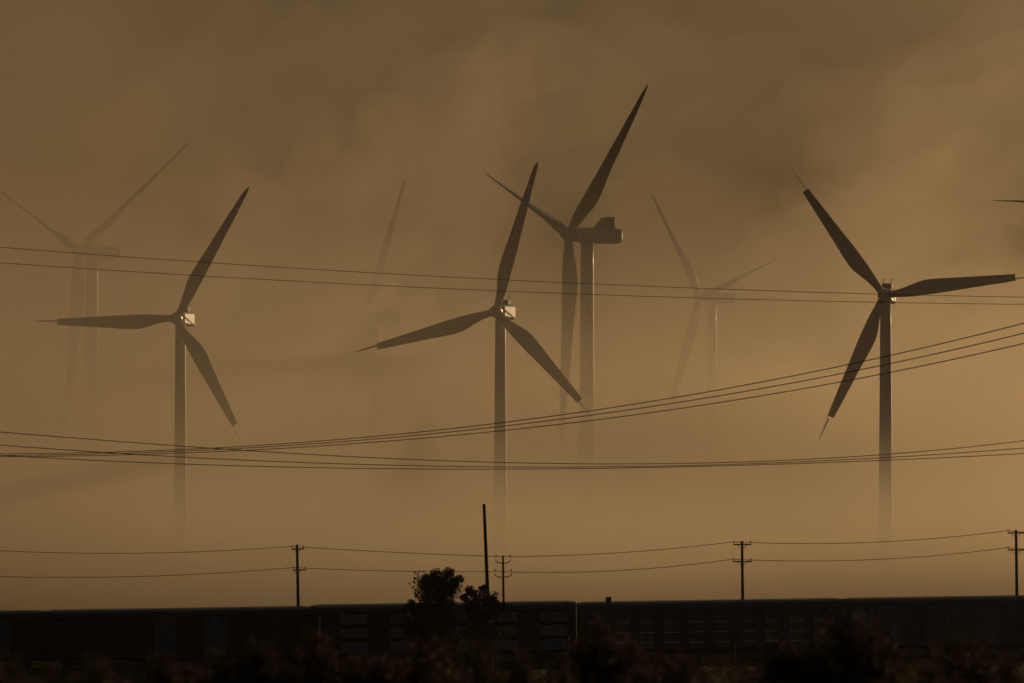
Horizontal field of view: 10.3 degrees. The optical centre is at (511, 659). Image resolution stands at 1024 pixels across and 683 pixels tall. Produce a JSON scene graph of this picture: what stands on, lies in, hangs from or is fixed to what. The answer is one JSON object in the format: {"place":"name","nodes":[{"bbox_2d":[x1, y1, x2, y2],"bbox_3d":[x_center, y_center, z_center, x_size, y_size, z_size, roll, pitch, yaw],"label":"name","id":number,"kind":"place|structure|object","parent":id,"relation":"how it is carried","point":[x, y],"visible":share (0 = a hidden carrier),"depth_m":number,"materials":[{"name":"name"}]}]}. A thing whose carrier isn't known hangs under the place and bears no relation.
{"place":"outdoors","nodes":[
{"label":"outdoors","id":0,"kind":"place"},
{"bbox_2d":[0,247,998,296],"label":"power line","id":1,"kind":"object","parent":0,"point":[497,279],"visible":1,"depth_m":569.90,"materials":[{"name":"metal"}]},
{"bbox_2d":[1,445,1021,466],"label":"power line","id":2,"kind":"object","parent":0,"point":[491,466],"visible":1,"depth_m":392.17,"materials":[{"name":"metal"}]},
{"bbox_2d":[0,648,1023,682],"bbox_3d":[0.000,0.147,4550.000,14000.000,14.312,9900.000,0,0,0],"label":"ground","id":3,"kind":"structure","parent":0,"point":[505,657],"depth_m":599.20,"materials":[{"name":"brown soil"}]},
{"bbox_2d":[0,649,45,682],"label":"desert shrub","id":4,"kind":"object","parent":3,"relation":"on","point":[18,677],"visible":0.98,"depth_m":58.95,"materials":[{"name":"green plant"}]},
{"bbox_2d":[35,645,141,682],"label":"desert shrub","id":5,"kind":"object","parent":3,"relation":"on","point":[99,671],"visible":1,"depth_m":52.16,"materials":[{"name":"green plant"}]},
{"bbox_2d":[0,139,192,609],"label":"wind turbine","id":6,"kind":"object","parent":3,"relation":"on","point":[88,249],"visible":0.94,"depth_m":1638.16,"materials":[{"name":"paint"}]},
{"bbox_2d":[37,187,248,608],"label":"wind turbine","id":7,"kind":"object","parent":3,"relation":"on","point":[182,317],"visible":0.95,"depth_m":912.04,"materials":[{"name":"paint"}]},
{"bbox_2d":[132,644,230,682],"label":"desert shrub","id":8,"kind":"object","parent":3,"relation":"on","point":[161,674],"visible":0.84,"depth_m":65.01,"materials":[{"name":"plant"}]},
{"bbox_2d":[196,631,330,682],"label":"desert shrub","id":9,"kind":"object","parent":3,"relation":"on","point":[261,674],"visible":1,"depth_m":60.69,"materials":[{"name":"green plant"}]},
{"bbox_2d":[291,544,305,606],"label":"power pole","id":10,"kind":"object","parent":3,"relation":"on","point":[297,570],"visible":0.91,"depth_m":611.86,"materials":[{"name":"brown wood"}]},
{"bbox_2d":[0,531,1019,556],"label":"power line","id":11,"kind":"object","parent":10,"relation":"attached to","point":[520,556],"visible":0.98,"depth_m":611.67,"materials":[{"name":"metal"}]},
{"bbox_2d":[0,548,1019,577],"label":"power line","id":12,"kind":"object","parent":10,"relation":"attached to","point":[490,571],"visible":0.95,"depth_m":611.67,"materials":[{"name":"metal"}]},
{"bbox_2d":[267,627,412,682],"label":"desert shrub","id":13,"kind":"object","parent":3,"relation":"on","point":[322,669],"visible":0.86,"depth_m":61.79,"materials":[{"name":"plant"}]},
{"bbox_2d":[288,178,404,603],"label":"wind turbine","id":14,"kind":"object","parent":3,"relation":"on","point":[372,336],"visible":0.96,"depth_m":2327.86,"materials":[{"name":"paint"}]},
{"bbox_2d":[374,635,473,682],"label":"desert shrub","id":15,"kind":"object","parent":3,"relation":"on","point":[433,673],"visible":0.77,"depth_m":66.82,"materials":[{"name":"plant"}]},
{"bbox_2d":[400,567,464,655],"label":"tree","id":16,"kind":"object","parent":3,"relation":"on","point":[440,589],"visible":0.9,"depth_m":454.25,"materials":[{"name":"green plant"}]},
{"bbox_2d":[423,636,507,682],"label":"desert shrub","id":17,"kind":"object","parent":3,"relation":"on","point":[477,668],"visible":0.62,"depth_m":69.54,"materials":[{"name":"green plant"}]},
{"bbox_2d":[355,162,595,601],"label":"wind turbine","id":18,"kind":"object","parent":3,"relation":"on","point":[501,311],"visible":0.94,"depth_m":883.05,"materials":[{"name":"paint"}]},
{"bbox_2d":[459,584,507,661],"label":"tree","id":19,"kind":"object","parent":3,"relation":"on","point":[492,603],"visible":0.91,"depth_m":461.61,"materials":[{"name":"green plant"}]},
{"bbox_2d":[483,504,492,671],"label":"bare pole","id":20,"kind":"object","parent":3,"relation":"on","point":[486,555],"visible":0.56,"depth_m":481.88,"materials":[{"name":"brown wood"}]},
{"bbox_2d":[495,555,511,601],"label":"power pole","id":21,"kind":"object","parent":3,"relation":"on","point":[503,592],"visible":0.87,"depth_m":609.91,"materials":[{"name":"brown wood"}]},
{"bbox_2d":[0,661,1007,682],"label":"dry grass","id":22,"kind":"structure","parent":3,"relation":"on","point":[71,677],"depth_m":404.71,"materials":[{"name":"plant"}]},
{"bbox_2d":[0,657,1023,682],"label":"scrub","id":23,"kind":"object","parent":3,"relation":"on","point":[736,675],"visible":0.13,"depth_m":443.47,"materials":[{"name":"green plant"}]},
{"bbox_2d":[4,658,1023,677],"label":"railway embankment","id":24,"kind":"structure","parent":3,"relation":"on","point":[542,667],"depth_m":585.41,"materials":[{"name":"brown gravel"}]},
{"bbox_2d":[0,654,1023,672],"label":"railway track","id":25,"kind":"structure","parent":24,"relation":"on","point":[502,664],"depth_m":587.23,"materials":[{"name":"brown metal"}]},
{"bbox_2d":[0,610,48,668],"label":"freight wagon","id":26,"kind":"object","parent":25,"relation":"on","point":[23,630],"visible":0.86,"depth_m":586.58,"materials":[{"name":"metal"}]},
{"bbox_2d":[43,606,310,667],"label":"freight wagon","id":27,"kind":"object","parent":25,"relation":"on","point":[131,635],"visible":0.82,"depth_m":586.58,"materials":[{"name":"metal"}]},
{"bbox_2d":[310,601,576,662],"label":"freight wagon","id":28,"kind":"object","parent":25,"relation":"on","point":[542,628],"visible":0.55,"depth_m":586.57,"materials":[{"name":"metal"}]},
{"bbox_2d":[575,597,842,656],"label":"freight wagon","id":29,"kind":"object","parent":25,"relation":"on","point":[690,627],"visible":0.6,"depth_m":586.57,"materials":[{"name":"metal"}]},
{"bbox_2d":[842,595,1023,652],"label":"freight wagon","id":30,"kind":"object","parent":25,"relation":"on","point":[925,622],"visible":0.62,"depth_m":586.58,"materials":[{"name":"metal"}]},
{"bbox_2d":[485,639,592,682],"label":"desert shrub","id":31,"kind":"object","parent":3,"relation":"on","point":[520,673],"visible":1,"depth_m":56.82,"materials":[{"name":"green plant"}]},
{"bbox_2d":[485,84,647,623],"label":"wind turbine","id":32,"kind":"object","parent":3,"relation":"on","point":[604,230],"visible":0.95,"depth_m":1488.13,"materials":[{"name":"paint"}]},
{"bbox_2d":[545,613,652,682],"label":"desert shrub","id":33,"kind":"object","parent":3,"relation":"on","point":[589,663],"visible":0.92,"depth_m":64.21,"materials":[{"name":"plant"}]},
{"bbox_2d":[626,646,703,682],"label":"desert shrub","id":34,"kind":"object","parent":3,"relation":"on","point":[668,678],"visible":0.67,"depth_m":59.50,"materials":[{"name":"plant"}]},
{"bbox_2d":[651,193,777,641],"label":"wind turbine","id":35,"kind":"object","parent":3,"relation":"on","point":[700,296],"visible":0.97,"depth_m":2138.54,"materials":[{"name":"paint"}]},
{"bbox_2d":[669,652,793,682],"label":"desert shrub","id":36,"kind":"object","parent":3,"relation":"on","point":[685,668],"visible":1,"depth_m":53.46,"materials":[{"name":"green plant"}]},
{"bbox_2d":[733,541,751,598],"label":"power pole","id":37,"kind":"object","parent":3,"relation":"on","point":[742,575],"visible":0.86,"depth_m":611.86,"materials":[{"name":"brown wood"}]},
{"bbox_2d":[736,600,927,682],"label":"desert shrub","id":38,"kind":"object","parent":3,"relation":"on","point":[849,655],"visible":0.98,"depth_m":60.52,"materials":[{"name":"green plant"}]},
{"bbox_2d":[792,170,1023,596],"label":"wind turbine","id":39,"kind":"object","parent":3,"relation":"on","point":[857,263],"visible":0.96,"depth_m":859.01,"materials":[{"name":"paint"}]},
{"bbox_2d":[902,632,1023,682],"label":"desert shrub","id":40,"kind":"object","parent":3,"relation":"on","point":[971,668],"visible":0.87,"depth_m":58.17,"materials":[{"name":"plant"}]},
{"bbox_2d":[994,200,1023,202],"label":"wind turbine","id":41,"kind":"object","parent":3,"relation":"on","point":[1022,201],"visible":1,"depth_m":1537.17,"materials":[{"name":"paint"}]},
{"bbox_2d":[1007,529,1023,649],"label":"power pole","id":42,"kind":"object","parent":3,"relation":"on","point":[1016,549],"visible":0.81,"depth_m":599.86,"materials":[{"name":"brown wood"}]},
{"bbox_2d":[0,323,1023,453],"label":"power line","id":43,"kind":"object","parent":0,"point":[548,416],"visible":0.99,"depth_m":356.06,"materials":[{"name":"metal"}]},
{"bbox_2d":[0,343,1023,456],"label":"power line","id":44,"kind":"object","parent":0,"point":[563,423],"visible":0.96,"depth_m":359.97,"materials":[{"name":"metal"}]},
{"bbox_2d":[0,453,1023,469],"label":"power line","id":45,"kind":"object","parent":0,"point":[493,469],"visible":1,"depth_m":397.04,"materials":[{"name":"metal"}]},
{"bbox_2d":[0,262,1023,304],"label":"power line","id":46,"kind":"object","parent":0,"point":[508,291],"visible":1,"depth_m":575.90,"materials":[{"name":"metal"}]},
{"bbox_2d":[0,0,1023,642],"label":"sky","id":47,"kind":"structure","parent":0,"point":[903,120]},
{"bbox_2d":[2,432,1023,463],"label":"power line","id":48,"kind":"object","parent":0,"point":[504,462],"visible":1,"depth_m":389.89,"materials":[{"name":"metal"}]},
{"bbox_2d":[10,333,1023,455],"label":"power line","id":49,"kind":"object","parent":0,"point":[570,417],"visible":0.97,"depth_m":356.25,"materials":[{"name":"metal"}]}
]}

